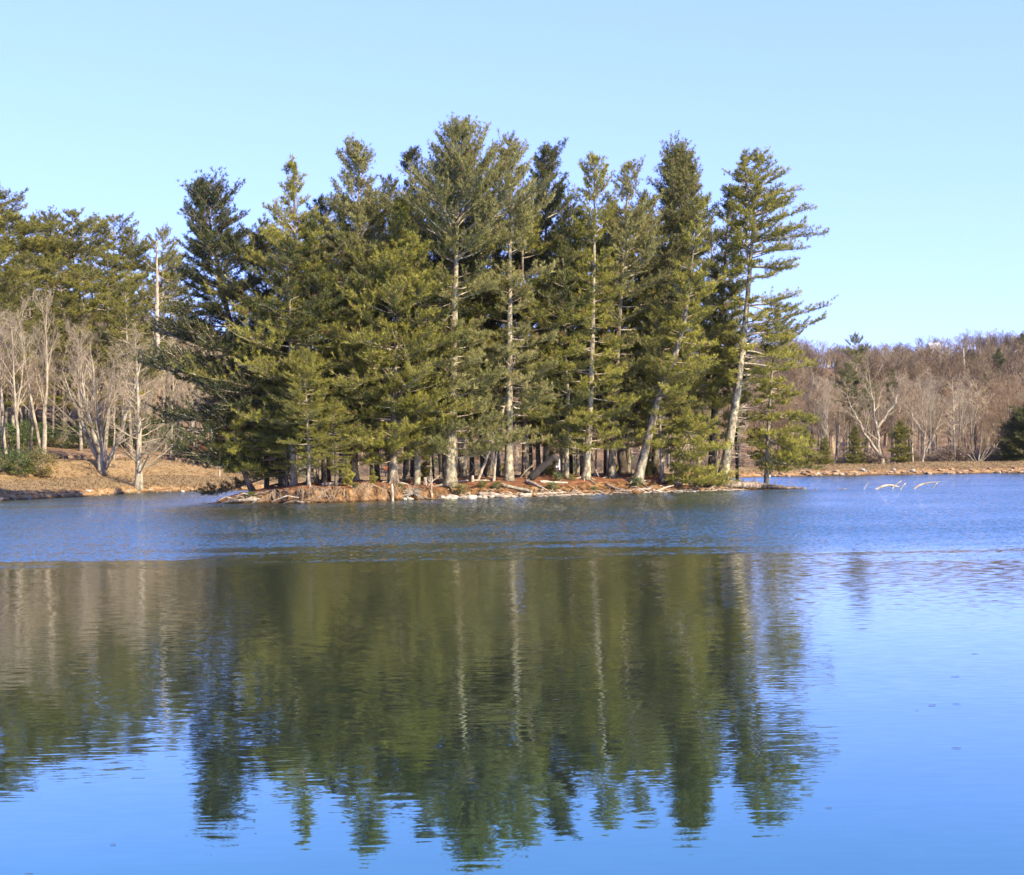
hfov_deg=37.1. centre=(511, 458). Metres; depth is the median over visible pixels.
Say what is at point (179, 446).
evergreen shrub
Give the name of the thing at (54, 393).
bare tree
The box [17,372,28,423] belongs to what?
bare tree
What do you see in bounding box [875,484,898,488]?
driftwood branch
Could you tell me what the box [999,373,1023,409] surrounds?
bare tree
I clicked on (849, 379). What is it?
bare tree
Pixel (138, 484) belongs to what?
bare tree
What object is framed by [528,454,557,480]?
fallen log
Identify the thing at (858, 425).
bare tree
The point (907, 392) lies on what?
bare tree
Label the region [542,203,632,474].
pine tree
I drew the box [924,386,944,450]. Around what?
bare tree
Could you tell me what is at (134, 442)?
evergreen shrub
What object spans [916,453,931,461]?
brush shrub
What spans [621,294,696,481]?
pine tree
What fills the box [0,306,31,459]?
bare tree
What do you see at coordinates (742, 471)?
shore grass
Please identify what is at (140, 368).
bare tree
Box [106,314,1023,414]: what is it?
wood
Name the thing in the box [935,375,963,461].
bare tree
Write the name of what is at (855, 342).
pine tree
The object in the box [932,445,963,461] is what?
brush shrub
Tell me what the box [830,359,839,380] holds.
evergreen tree
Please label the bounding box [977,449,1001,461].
brush shrub
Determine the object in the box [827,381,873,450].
bare tree
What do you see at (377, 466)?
pine tree
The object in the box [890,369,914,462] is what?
bare tree
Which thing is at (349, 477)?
pine sapling
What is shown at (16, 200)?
pine tree
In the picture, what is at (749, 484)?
fallen log
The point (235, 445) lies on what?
pine sapling
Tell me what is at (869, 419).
bare tree
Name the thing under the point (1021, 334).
evergreen tree
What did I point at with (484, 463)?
dead pole
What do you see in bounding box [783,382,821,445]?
bare tree
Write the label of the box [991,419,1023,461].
cedar tree
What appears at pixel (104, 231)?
pine tree
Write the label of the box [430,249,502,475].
pine tree
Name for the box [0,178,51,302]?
pine tree
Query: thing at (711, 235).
pine tree
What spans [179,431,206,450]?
evergreen shrub
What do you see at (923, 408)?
bare tree
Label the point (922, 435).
bare tree
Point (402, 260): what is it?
pine tree
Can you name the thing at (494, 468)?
broken snag
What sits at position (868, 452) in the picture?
brush shrub
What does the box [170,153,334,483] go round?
pine tree
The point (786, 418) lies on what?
bare tree
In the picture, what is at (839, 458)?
brush shrub
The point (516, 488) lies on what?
fallen log
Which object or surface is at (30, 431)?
evergreen shrub
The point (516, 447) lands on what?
bare tree
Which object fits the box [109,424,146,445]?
evergreen shrub
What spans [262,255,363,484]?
pine tree
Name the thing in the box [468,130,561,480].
pine tree
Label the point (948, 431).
bare tree
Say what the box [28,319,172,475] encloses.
bare tree
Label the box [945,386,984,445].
bare tree
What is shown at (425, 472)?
pine sapling
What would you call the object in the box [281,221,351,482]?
pine tree
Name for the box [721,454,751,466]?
shore shrub
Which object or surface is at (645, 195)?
pine tree
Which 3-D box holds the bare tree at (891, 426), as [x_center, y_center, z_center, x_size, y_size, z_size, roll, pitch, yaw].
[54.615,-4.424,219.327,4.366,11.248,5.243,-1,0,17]
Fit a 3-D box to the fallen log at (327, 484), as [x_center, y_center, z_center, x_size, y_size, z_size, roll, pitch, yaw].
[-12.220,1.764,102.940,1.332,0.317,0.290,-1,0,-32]
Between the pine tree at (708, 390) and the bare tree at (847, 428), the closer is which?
the pine tree at (708, 390)
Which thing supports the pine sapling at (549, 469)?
on the island ground at (600, 481)
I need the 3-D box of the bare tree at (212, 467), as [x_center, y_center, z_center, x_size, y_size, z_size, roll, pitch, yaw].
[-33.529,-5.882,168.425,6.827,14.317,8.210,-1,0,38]
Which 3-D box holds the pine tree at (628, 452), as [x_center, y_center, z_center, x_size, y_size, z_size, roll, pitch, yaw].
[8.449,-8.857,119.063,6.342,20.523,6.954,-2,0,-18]
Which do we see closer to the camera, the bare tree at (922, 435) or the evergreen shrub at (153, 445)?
the evergreen shrub at (153, 445)
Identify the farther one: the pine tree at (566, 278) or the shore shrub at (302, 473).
the shore shrub at (302, 473)
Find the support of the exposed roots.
on the island ground at (600, 481)
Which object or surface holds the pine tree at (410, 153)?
on the island ground at (600, 481)
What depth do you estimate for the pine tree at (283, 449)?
102.96 m
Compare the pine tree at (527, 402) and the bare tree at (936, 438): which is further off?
the bare tree at (936, 438)
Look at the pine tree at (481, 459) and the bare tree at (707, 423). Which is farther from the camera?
the bare tree at (707, 423)
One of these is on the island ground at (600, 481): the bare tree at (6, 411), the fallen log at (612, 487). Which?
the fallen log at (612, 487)
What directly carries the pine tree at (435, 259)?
on the island ground at (600, 481)
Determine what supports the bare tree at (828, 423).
on the terrain at (71, 450)
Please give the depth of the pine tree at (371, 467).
109.61 m
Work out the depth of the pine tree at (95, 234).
197.06 m
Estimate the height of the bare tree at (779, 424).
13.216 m
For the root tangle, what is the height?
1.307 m
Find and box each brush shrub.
[808,448,834,464]
[832,453,844,463]
[845,450,866,463]
[860,448,883,463]
[865,452,885,463]
[871,454,892,463]
[903,449,927,461]
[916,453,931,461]
[926,451,943,458]
[930,450,959,460]
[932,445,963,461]
[945,445,977,461]
[967,445,990,459]
[977,446,998,460]
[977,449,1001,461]
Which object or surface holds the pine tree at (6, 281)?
on the terrain at (71, 450)
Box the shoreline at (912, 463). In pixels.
[748,460,1023,472]
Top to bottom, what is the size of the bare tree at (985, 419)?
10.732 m
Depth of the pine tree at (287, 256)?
102.87 m
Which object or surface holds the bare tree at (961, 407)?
on the terrain at (71, 450)
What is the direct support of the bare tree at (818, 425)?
on the terrain at (71, 450)
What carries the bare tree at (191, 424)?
on the terrain at (71, 450)
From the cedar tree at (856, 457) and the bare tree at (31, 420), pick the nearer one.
the bare tree at (31, 420)
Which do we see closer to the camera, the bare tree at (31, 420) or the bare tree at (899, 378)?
the bare tree at (31, 420)
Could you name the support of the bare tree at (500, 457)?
on the terrain at (71, 450)
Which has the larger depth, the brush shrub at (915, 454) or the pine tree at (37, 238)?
the brush shrub at (915, 454)
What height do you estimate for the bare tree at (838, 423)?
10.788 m
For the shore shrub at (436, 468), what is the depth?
180.94 m
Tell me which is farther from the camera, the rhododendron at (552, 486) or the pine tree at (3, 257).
the pine tree at (3, 257)
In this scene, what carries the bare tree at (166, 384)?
on the terrain at (71, 450)
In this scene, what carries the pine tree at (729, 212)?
on the island ground at (600, 481)
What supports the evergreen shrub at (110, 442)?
on the terrain at (71, 450)
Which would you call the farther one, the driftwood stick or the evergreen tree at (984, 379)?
the evergreen tree at (984, 379)
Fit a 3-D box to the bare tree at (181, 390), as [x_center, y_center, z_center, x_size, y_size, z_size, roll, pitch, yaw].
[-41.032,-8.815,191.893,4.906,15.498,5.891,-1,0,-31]
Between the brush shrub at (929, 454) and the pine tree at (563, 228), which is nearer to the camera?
the pine tree at (563, 228)
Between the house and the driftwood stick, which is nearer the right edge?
the house
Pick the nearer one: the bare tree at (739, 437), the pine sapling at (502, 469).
the pine sapling at (502, 469)
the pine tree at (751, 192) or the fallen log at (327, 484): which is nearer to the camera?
the fallen log at (327, 484)
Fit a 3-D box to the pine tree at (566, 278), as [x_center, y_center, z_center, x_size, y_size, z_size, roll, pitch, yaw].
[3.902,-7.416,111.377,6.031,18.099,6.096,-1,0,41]
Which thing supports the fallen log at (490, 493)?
on the island ground at (600, 481)
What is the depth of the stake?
102.52 m
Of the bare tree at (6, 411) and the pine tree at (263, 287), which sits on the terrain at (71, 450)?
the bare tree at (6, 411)
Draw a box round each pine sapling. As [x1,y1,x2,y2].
[196,410,271,491]
[341,461,355,484]
[369,469,377,484]
[420,455,433,477]
[499,459,504,475]
[543,448,557,475]
[645,451,655,476]
[663,406,743,486]
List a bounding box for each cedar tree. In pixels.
[778,445,798,464]
[793,429,822,463]
[815,436,837,464]
[842,424,868,463]
[885,420,914,462]
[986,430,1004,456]
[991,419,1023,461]
[993,415,1017,459]
[998,435,1021,461]
[1006,402,1023,460]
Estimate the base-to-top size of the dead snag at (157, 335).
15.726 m
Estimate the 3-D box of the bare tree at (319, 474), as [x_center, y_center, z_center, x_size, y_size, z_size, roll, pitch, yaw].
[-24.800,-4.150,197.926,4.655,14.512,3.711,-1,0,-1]
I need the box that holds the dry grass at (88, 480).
[0,457,269,498]
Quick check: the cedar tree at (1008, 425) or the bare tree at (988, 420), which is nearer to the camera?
the cedar tree at (1008, 425)
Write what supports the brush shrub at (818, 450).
on the terrain at (71, 450)
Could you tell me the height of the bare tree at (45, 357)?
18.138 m
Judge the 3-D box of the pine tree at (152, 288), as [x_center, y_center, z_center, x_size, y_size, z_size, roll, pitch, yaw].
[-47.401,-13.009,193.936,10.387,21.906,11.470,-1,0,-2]
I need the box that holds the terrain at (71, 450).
[0,355,1023,500]
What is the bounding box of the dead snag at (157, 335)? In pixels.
[143,226,174,363]
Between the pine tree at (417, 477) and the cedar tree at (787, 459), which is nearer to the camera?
the pine tree at (417, 477)
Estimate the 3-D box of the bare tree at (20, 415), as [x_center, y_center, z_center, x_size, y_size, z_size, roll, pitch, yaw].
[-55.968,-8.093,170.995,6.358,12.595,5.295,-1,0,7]
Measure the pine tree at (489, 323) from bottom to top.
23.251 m
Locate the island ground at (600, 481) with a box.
[207,473,787,503]
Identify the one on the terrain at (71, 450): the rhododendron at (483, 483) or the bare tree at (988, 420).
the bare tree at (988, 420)
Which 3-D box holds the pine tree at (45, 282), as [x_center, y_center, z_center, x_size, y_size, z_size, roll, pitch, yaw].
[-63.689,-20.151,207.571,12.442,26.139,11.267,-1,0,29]
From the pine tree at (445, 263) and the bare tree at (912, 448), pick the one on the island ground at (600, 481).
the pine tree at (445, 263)
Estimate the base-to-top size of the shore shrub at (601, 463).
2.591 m
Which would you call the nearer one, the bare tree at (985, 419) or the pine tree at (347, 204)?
the pine tree at (347, 204)
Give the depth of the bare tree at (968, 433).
235.12 m
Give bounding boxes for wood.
[38,302,1023,468]
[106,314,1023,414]
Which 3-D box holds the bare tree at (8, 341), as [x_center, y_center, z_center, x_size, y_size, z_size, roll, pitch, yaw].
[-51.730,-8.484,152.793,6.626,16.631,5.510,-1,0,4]
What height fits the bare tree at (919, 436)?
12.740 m
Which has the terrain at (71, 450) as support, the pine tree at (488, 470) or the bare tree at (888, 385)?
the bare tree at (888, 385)
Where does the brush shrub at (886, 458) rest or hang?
on the terrain at (71, 450)
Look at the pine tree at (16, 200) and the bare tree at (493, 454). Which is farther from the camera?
the bare tree at (493, 454)
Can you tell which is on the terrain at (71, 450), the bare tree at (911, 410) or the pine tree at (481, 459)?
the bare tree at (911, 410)
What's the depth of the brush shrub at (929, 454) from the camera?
198.09 m
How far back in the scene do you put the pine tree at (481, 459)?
116.30 m
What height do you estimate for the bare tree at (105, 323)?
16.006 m
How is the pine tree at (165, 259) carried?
on the terrain at (71, 450)
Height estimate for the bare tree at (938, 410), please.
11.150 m
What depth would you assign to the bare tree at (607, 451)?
186.13 m
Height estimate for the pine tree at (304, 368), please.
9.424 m
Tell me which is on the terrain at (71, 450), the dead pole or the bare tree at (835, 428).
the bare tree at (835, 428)
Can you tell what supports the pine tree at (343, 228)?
on the island ground at (600, 481)
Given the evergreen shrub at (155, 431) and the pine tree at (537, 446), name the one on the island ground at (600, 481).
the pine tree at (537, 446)
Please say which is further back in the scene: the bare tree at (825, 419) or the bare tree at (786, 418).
the bare tree at (786, 418)
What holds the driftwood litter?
on the island ground at (600, 481)
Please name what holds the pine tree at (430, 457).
on the island ground at (600, 481)
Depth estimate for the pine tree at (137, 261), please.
195.89 m
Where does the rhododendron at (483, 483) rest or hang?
on the island ground at (600, 481)
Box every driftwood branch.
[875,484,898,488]
[913,481,940,488]
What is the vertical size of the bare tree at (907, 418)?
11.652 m
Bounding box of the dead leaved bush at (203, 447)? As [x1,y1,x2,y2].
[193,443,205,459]
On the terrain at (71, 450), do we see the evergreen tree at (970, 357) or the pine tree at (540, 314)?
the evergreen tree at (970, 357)
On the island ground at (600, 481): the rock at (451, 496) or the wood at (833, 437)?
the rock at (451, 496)
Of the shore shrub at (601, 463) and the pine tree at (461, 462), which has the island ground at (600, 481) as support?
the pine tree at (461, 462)
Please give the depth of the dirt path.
167.41 m
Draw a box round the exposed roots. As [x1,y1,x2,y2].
[246,482,737,502]
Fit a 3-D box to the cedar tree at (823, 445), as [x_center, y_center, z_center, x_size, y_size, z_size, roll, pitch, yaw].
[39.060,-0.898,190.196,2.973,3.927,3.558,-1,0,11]
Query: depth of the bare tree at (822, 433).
191.96 m
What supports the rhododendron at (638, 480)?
on the island ground at (600, 481)
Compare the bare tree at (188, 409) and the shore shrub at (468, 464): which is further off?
the bare tree at (188, 409)
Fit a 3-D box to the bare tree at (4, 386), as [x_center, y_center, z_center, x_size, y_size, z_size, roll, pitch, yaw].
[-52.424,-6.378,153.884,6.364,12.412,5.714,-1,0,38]
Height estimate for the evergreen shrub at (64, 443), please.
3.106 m
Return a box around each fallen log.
[321,482,339,485]
[399,477,412,480]
[458,479,491,481]
[478,490,507,496]
[501,483,532,492]
[519,489,565,495]
[525,479,546,489]
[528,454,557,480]
[539,479,567,483]
[606,483,630,491]
[710,477,806,488]
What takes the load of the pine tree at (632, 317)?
on the island ground at (600, 481)
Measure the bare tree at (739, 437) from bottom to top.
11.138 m
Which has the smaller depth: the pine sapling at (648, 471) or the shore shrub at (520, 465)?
the pine sapling at (648, 471)
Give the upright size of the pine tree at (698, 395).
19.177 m
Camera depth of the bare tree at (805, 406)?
236.23 m
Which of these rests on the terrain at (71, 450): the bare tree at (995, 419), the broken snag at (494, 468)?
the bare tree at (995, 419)
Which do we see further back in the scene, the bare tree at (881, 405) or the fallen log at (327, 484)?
the bare tree at (881, 405)
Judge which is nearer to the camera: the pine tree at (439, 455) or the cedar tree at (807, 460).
the pine tree at (439, 455)
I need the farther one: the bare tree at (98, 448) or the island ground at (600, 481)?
the bare tree at (98, 448)
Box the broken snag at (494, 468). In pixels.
[485,451,499,480]
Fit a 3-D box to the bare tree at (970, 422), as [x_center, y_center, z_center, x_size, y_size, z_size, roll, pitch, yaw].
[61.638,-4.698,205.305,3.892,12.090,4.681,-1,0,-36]
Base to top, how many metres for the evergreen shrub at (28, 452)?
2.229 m
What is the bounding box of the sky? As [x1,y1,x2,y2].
[0,0,1023,367]
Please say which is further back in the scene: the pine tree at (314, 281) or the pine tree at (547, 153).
the pine tree at (547, 153)
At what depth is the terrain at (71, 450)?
167.30 m
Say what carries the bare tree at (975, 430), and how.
on the terrain at (71, 450)
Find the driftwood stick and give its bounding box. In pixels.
[283,498,303,503]
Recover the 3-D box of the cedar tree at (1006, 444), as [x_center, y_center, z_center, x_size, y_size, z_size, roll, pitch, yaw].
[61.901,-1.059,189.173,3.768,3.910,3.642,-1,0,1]
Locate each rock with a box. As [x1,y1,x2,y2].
[447,494,458,498]
[467,495,476,498]
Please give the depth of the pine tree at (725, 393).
121.57 m
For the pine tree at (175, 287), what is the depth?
205.57 m
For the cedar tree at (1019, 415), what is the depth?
188.54 m
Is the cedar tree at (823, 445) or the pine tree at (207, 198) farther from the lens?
the cedar tree at (823, 445)
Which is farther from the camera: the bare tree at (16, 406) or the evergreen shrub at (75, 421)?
the evergreen shrub at (75, 421)
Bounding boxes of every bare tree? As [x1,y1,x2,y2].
[0,286,64,460]
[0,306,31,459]
[0,309,43,460]
[0,324,37,441]
[0,344,20,448]
[1,311,26,384]
[5,352,32,429]
[12,351,53,451]
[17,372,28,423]
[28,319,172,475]
[35,352,79,438]
[53,313,76,440]
[64,309,103,432]
[65,320,103,450]
[89,362,113,417]
[95,321,120,422]
[100,321,181,490]
[104,352,122,459]
[130,323,150,450]
[133,367,164,440]
[151,341,188,452]
[158,336,186,456]
[163,336,193,439]
[163,374,184,441]
[171,339,203,445]
[171,352,224,468]
[175,373,205,449]
[175,376,190,440]
[178,322,203,427]
[318,447,320,477]
[462,396,478,469]
[492,433,494,471]
[499,412,502,472]
[504,392,521,469]
[592,377,608,467]
[663,416,668,467]
[704,397,724,462]
[738,403,749,465]
[766,389,793,448]
[773,399,791,433]
[776,396,797,462]
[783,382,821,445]
[790,396,819,437]
[798,372,825,450]
[799,386,811,457]
[802,376,840,448]
[803,385,835,464]
[810,397,835,438]
[814,379,840,436]
[816,402,828,441]
[818,388,831,462]
[820,387,864,463]
[826,404,845,456]
[827,353,913,463]
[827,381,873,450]
[831,396,842,453]
[837,405,851,463]
[841,392,868,450]
[859,386,880,459]
[861,384,880,452]
[861,393,887,453]
[868,379,888,436]
[881,389,906,463]
[888,388,914,445]
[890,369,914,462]
[890,377,922,451]
[893,380,917,445]
[897,389,916,455]
[902,378,954,461]
[904,393,922,461]
[907,386,931,454]
[910,383,939,454]
[913,401,949,450]
[915,389,950,453]
[916,366,948,453]
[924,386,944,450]
[925,380,946,460]
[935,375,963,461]
[937,383,957,450]
[938,382,975,448]
[943,401,956,447]
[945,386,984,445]
[949,373,972,457]
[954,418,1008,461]
[955,379,986,449]
[957,382,989,454]
[963,403,975,449]
[977,374,1023,438]
[978,394,992,448]
[984,377,1023,431]
[985,381,1008,450]
[987,394,1006,446]
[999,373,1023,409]
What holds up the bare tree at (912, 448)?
on the terrain at (71, 450)
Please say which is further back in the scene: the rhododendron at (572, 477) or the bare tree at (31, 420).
the bare tree at (31, 420)
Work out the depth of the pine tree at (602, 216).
111.60 m
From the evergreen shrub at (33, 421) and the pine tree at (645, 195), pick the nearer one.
the pine tree at (645, 195)
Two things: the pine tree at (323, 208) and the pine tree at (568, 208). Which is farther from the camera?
the pine tree at (568, 208)
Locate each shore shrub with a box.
[296,467,305,477]
[359,465,369,475]
[398,465,409,474]
[420,458,438,473]
[434,464,438,474]
[456,458,479,473]
[513,457,535,471]
[513,458,521,471]
[596,458,616,470]
[691,455,720,467]
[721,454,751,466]
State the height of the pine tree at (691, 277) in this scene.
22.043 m
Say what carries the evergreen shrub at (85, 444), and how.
on the terrain at (71, 450)
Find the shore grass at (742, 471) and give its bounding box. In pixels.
[270,465,749,483]
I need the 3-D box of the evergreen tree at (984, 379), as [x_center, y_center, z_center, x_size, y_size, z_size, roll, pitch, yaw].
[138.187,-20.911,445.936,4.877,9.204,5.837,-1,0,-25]
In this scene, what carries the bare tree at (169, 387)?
on the terrain at (71, 450)
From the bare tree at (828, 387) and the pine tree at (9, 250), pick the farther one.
the bare tree at (828, 387)
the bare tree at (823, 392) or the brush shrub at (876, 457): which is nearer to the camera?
the brush shrub at (876, 457)
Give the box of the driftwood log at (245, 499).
[219,493,256,503]
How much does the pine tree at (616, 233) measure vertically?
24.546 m
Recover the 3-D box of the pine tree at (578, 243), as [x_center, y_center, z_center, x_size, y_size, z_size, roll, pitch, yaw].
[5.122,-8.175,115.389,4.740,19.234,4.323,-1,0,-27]
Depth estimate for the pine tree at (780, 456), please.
118.57 m
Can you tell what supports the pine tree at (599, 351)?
on the island ground at (600, 481)
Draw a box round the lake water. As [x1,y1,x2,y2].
[0,473,1023,874]
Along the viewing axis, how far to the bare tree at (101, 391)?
179.18 m
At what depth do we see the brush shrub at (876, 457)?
190.39 m
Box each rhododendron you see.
[451,481,468,493]
[476,480,486,487]
[491,480,501,488]
[545,482,558,489]
[552,471,564,480]
[568,473,575,480]
[631,475,642,485]
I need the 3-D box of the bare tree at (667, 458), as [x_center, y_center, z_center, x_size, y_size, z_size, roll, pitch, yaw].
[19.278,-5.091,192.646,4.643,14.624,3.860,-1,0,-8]
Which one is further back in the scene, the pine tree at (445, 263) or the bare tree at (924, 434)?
the bare tree at (924, 434)
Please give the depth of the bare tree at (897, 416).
193.97 m
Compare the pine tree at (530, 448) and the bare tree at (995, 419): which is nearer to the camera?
the pine tree at (530, 448)
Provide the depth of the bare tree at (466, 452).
188.00 m
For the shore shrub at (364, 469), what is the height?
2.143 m
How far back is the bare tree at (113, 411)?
163.36 m
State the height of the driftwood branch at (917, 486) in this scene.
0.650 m
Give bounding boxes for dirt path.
[0,453,240,472]
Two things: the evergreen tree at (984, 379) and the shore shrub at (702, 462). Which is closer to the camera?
the shore shrub at (702, 462)
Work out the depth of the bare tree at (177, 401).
180.51 m
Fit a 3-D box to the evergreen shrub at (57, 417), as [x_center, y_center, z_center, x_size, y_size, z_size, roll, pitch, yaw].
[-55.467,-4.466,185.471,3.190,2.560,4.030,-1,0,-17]
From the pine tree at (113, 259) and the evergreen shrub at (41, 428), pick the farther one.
the pine tree at (113, 259)
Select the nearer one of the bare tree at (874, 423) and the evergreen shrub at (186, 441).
the evergreen shrub at (186, 441)
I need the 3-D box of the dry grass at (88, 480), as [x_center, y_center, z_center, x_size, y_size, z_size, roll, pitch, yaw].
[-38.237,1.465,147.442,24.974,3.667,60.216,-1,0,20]
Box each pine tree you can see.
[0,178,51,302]
[0,187,64,415]
[0,212,76,419]
[0,251,48,405]
[0,262,52,441]
[1,212,42,420]
[1,250,84,425]
[15,205,92,424]
[15,255,105,439]
[20,217,87,403]
[26,207,132,426]
[40,261,122,442]
[58,216,135,385]
[65,249,153,433]
[75,211,155,423]
[83,278,167,453]
[93,226,166,427]
[101,270,177,423]
[113,166,290,495]
[140,222,188,429]
[140,246,213,422]
[144,266,209,428]
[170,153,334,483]
[207,213,308,487]
[237,235,347,485]
[248,377,313,485]
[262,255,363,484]
[267,346,342,486]
[275,194,367,480]
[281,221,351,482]
[303,395,367,485]
[306,216,395,481]
[307,130,401,480]
[317,195,475,484]
[333,189,405,479]
[341,173,419,478]
[346,211,389,479]
[365,258,474,485]
[376,208,465,477]
[381,112,560,490]
[395,144,424,476]
[399,193,459,477]
[401,261,450,479]
[409,299,439,482]
[413,211,518,477]
[414,216,488,476]
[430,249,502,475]
[440,205,527,471]
[458,203,536,476]
[458,209,586,477]
[459,204,527,475]
[459,209,501,475]
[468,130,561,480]
[488,185,563,472]
[491,217,559,474]
[513,137,586,474]
[522,233,600,479]
[526,221,595,476]
[530,188,599,473]
[533,150,643,484]
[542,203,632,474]
[558,227,601,475]
[569,202,676,473]
[572,214,660,451]
[586,308,615,475]
[589,241,625,474]
[593,154,676,478]
[596,221,656,473]
[619,188,701,466]
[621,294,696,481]
[625,191,726,487]
[636,130,724,474]
[645,265,671,434]
[659,244,716,459]
[669,279,734,469]
[676,213,764,471]
[702,183,745,475]
[710,276,756,479]
[713,146,837,477]
[740,310,824,483]
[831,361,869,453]
[832,331,879,450]
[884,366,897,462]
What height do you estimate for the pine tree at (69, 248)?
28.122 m
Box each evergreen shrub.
[0,422,37,453]
[0,437,23,450]
[0,447,25,472]
[1,449,34,475]
[7,421,51,445]
[10,446,47,467]
[18,413,47,426]
[19,419,41,441]
[19,446,59,475]
[28,421,51,438]
[33,429,57,445]
[47,411,61,431]
[47,421,78,447]
[67,419,95,439]
[67,419,110,447]
[86,419,118,445]
[102,423,127,445]
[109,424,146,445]
[115,419,152,447]
[136,422,170,438]
[143,418,176,445]
[150,439,163,450]
[164,441,187,457]
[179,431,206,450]
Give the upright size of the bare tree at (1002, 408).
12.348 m
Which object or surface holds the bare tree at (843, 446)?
on the terrain at (71, 450)
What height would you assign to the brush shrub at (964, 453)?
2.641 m
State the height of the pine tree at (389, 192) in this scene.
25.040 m
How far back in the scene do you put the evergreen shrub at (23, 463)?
140.22 m
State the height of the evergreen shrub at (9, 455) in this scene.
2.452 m
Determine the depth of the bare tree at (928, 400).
200.54 m
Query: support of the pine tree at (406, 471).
on the island ground at (600, 481)
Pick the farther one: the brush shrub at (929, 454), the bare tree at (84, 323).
the brush shrub at (929, 454)
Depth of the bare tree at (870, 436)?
213.28 m
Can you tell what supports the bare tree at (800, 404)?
on the terrain at (71, 450)
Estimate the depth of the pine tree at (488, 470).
113.21 m
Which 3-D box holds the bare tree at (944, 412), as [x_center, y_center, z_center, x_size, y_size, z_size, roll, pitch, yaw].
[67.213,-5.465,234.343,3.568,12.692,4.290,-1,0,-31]
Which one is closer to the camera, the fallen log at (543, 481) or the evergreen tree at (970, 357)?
the fallen log at (543, 481)
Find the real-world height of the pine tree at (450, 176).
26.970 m
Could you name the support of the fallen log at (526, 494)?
on the island ground at (600, 481)
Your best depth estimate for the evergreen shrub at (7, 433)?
152.76 m
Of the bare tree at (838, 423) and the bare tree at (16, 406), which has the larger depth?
the bare tree at (838, 423)
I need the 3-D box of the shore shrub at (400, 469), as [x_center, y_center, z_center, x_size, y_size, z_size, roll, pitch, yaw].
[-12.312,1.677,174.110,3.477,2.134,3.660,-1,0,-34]
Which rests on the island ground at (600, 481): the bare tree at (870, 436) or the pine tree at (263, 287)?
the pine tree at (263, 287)
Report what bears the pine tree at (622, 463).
on the island ground at (600, 481)
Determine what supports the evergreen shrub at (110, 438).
on the terrain at (71, 450)
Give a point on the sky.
(902, 121)
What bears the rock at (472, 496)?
on the island ground at (600, 481)
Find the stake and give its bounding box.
[391,484,393,500]
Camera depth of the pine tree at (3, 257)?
167.23 m
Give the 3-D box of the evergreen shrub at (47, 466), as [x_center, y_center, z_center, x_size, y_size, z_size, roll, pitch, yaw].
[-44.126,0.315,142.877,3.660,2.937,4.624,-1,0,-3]
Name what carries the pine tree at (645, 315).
on the island ground at (600, 481)
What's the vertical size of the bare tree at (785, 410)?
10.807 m
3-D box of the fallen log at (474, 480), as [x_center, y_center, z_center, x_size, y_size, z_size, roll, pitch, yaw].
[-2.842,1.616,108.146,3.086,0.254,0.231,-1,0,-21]
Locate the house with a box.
[927,343,940,353]
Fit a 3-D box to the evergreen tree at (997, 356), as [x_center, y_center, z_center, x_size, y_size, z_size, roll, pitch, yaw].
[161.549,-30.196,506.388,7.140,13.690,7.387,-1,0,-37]
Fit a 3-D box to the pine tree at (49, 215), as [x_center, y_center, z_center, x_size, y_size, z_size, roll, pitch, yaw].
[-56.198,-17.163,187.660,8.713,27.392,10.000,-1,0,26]
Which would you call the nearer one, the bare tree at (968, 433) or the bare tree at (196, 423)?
the bare tree at (196, 423)
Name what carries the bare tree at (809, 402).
on the terrain at (71, 450)
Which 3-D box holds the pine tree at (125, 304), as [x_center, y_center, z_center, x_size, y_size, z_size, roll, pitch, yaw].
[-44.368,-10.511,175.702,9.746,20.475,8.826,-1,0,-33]
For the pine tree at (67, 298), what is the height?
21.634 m
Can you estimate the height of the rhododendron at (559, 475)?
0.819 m
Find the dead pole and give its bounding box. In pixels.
[477,352,516,478]
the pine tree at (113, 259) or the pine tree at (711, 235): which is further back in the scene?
the pine tree at (113, 259)
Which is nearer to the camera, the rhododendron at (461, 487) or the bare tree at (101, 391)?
the rhododendron at (461, 487)
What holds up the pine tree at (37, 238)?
on the terrain at (71, 450)
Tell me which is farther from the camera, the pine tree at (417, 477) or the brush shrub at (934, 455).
the brush shrub at (934, 455)
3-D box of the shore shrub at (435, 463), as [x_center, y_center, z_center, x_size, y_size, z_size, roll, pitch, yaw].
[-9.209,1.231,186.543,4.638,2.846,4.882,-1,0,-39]
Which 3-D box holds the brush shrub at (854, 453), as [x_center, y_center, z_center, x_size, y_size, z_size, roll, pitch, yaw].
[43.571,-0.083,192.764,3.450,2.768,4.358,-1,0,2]
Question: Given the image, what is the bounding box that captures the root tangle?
[403,484,427,499]
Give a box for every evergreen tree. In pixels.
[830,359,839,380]
[965,349,978,370]
[979,373,989,399]
[989,348,1007,381]
[1017,333,1023,353]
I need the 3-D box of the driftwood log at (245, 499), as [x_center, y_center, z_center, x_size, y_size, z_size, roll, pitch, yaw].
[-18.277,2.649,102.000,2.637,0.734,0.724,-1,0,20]
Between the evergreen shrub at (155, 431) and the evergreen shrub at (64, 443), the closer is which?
the evergreen shrub at (64, 443)
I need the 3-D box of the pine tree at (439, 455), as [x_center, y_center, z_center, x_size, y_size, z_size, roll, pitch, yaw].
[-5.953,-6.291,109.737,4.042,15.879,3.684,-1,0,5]
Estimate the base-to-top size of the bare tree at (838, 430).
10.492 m
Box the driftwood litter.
[436,485,744,498]

